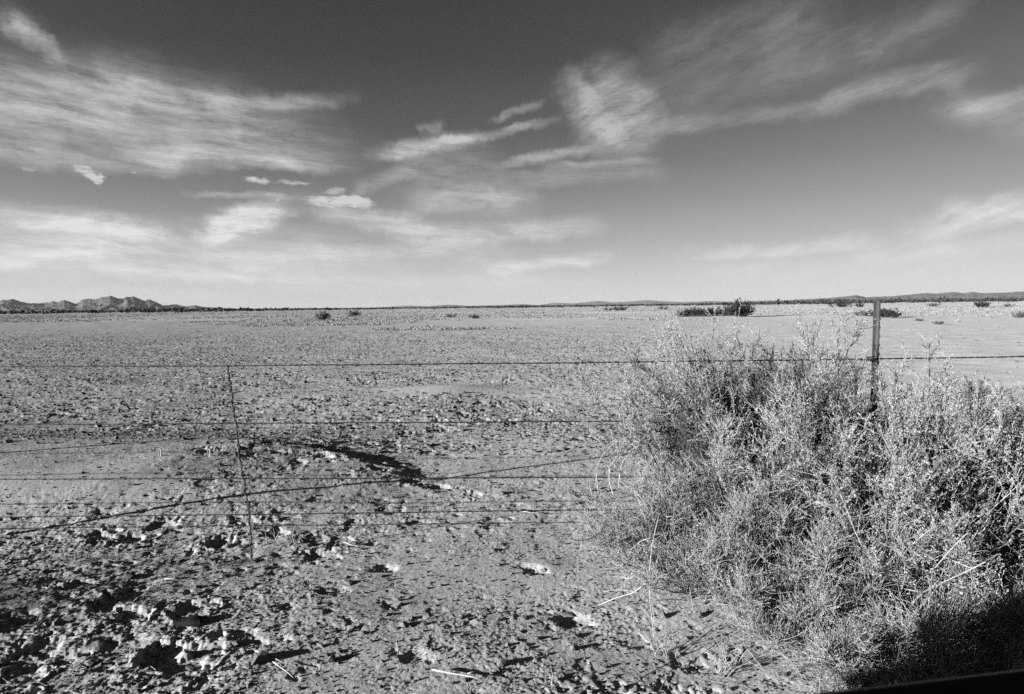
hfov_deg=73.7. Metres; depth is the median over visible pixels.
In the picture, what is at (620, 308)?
desert shrub
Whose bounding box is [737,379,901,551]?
saltbush
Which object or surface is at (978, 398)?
saltbush
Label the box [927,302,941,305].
desert shrub
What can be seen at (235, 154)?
sky
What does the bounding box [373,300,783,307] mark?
distant range
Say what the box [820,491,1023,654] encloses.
saltbush
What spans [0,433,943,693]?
rocks
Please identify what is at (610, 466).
dead vine
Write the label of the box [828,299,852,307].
desert shrub
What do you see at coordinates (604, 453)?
dead vine
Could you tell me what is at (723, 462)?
saltbush
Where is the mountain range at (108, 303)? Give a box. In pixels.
[0,296,212,310]
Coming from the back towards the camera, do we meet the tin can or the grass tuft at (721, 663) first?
the tin can
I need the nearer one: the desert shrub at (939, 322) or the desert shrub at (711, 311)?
the desert shrub at (939, 322)
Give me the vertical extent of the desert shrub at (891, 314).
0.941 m
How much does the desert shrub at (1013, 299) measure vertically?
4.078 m
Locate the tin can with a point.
(190, 621)
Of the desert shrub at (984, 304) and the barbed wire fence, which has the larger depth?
the desert shrub at (984, 304)
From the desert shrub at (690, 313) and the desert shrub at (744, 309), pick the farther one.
the desert shrub at (690, 313)
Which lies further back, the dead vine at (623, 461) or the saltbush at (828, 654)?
the dead vine at (623, 461)
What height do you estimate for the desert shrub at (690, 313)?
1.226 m
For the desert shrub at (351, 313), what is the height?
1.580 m
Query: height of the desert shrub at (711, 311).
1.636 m
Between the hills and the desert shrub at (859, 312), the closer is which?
the desert shrub at (859, 312)
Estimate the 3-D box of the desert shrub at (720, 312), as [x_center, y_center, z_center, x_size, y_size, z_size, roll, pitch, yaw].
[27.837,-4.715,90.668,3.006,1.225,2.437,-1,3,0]
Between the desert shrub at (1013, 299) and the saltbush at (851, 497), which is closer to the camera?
the saltbush at (851, 497)
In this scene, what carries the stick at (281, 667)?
on the ground at (782, 331)
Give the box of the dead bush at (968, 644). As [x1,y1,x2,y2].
[733,546,1023,693]
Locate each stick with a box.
[273,659,292,677]
[432,669,481,679]
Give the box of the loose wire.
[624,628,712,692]
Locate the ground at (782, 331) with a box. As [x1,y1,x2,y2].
[0,301,1023,693]
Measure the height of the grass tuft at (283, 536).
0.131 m
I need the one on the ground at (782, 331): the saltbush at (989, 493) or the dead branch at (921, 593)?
the saltbush at (989, 493)
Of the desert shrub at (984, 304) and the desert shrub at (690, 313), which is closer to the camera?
the desert shrub at (690, 313)
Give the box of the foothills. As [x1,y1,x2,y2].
[0,304,43,311]
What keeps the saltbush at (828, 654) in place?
on the ground at (782, 331)
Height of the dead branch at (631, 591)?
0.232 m
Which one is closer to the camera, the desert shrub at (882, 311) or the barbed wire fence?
the barbed wire fence
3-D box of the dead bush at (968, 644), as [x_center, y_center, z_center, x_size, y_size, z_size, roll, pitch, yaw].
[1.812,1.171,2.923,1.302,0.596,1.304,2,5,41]
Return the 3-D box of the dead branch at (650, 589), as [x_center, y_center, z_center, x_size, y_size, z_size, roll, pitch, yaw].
[0.678,1.099,3.290,0.119,0.568,0.319,-1,4,-12]
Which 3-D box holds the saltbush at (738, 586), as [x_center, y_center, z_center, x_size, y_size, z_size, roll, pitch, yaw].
[1.272,1.069,3.374,1.074,0.649,0.989,-1,3,0]
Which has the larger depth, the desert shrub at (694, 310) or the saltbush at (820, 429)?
the desert shrub at (694, 310)
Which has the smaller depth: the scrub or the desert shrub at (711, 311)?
the desert shrub at (711, 311)
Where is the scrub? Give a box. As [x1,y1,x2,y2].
[0,296,1023,313]
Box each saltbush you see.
[562,451,816,614]
[568,299,974,565]
[611,329,911,547]
[660,496,882,652]
[712,546,967,691]
[714,334,1023,613]
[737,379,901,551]
[818,347,1023,587]
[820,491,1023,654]
[879,402,1023,608]
[883,364,1023,515]
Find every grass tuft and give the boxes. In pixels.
[265,525,313,544]
[631,606,691,659]
[702,635,747,676]
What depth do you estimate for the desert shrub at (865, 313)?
72.86 m
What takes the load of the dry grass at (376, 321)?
on the ground at (782, 331)
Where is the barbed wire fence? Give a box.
[0,301,1023,558]
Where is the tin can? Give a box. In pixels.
[173,615,204,626]
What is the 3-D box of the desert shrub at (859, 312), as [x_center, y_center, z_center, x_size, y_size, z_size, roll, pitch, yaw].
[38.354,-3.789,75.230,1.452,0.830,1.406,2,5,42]
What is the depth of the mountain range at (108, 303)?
8556.79 m
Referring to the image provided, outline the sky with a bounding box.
[0,0,1023,308]
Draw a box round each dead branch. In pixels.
[596,571,672,605]
[633,513,659,644]
[901,581,957,602]
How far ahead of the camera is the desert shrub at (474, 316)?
86.25 m
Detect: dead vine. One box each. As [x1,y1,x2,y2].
[596,438,646,492]
[609,444,639,495]
[618,441,638,487]
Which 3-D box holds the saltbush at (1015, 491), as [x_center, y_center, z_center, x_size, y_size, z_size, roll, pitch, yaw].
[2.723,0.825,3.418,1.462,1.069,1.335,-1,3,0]
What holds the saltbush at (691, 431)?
on the ground at (782, 331)
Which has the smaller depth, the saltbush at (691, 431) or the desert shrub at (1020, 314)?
the saltbush at (691, 431)
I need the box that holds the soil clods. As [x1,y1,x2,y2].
[0,322,1023,693]
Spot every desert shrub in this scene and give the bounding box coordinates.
[314,310,330,320]
[346,309,361,316]
[468,313,481,318]
[613,306,629,310]
[674,308,695,316]
[683,305,707,315]
[695,306,719,315]
[716,308,728,315]
[722,297,755,316]
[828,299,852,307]
[854,309,864,315]
[857,310,872,315]
[868,307,898,317]
[883,309,903,317]
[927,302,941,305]
[932,320,943,324]
[974,301,991,307]
[1003,297,1022,301]
[1010,311,1023,317]
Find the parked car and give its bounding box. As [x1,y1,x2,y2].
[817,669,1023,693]
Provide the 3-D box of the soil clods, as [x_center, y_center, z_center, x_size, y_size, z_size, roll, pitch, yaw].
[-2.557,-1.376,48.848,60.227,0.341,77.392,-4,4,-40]
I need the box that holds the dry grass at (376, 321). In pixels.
[0,302,1023,331]
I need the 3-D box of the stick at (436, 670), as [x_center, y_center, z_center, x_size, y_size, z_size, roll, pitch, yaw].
[-0.224,1.373,2.892,0.229,0.016,0.050,1,4,21]
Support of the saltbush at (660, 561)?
on the ground at (782, 331)
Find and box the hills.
[770,291,1023,301]
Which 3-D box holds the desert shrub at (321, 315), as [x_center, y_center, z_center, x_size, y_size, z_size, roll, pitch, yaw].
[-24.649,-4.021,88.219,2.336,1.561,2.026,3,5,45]
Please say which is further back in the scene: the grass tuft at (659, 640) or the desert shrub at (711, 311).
the desert shrub at (711, 311)
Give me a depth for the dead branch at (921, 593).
3.00 m

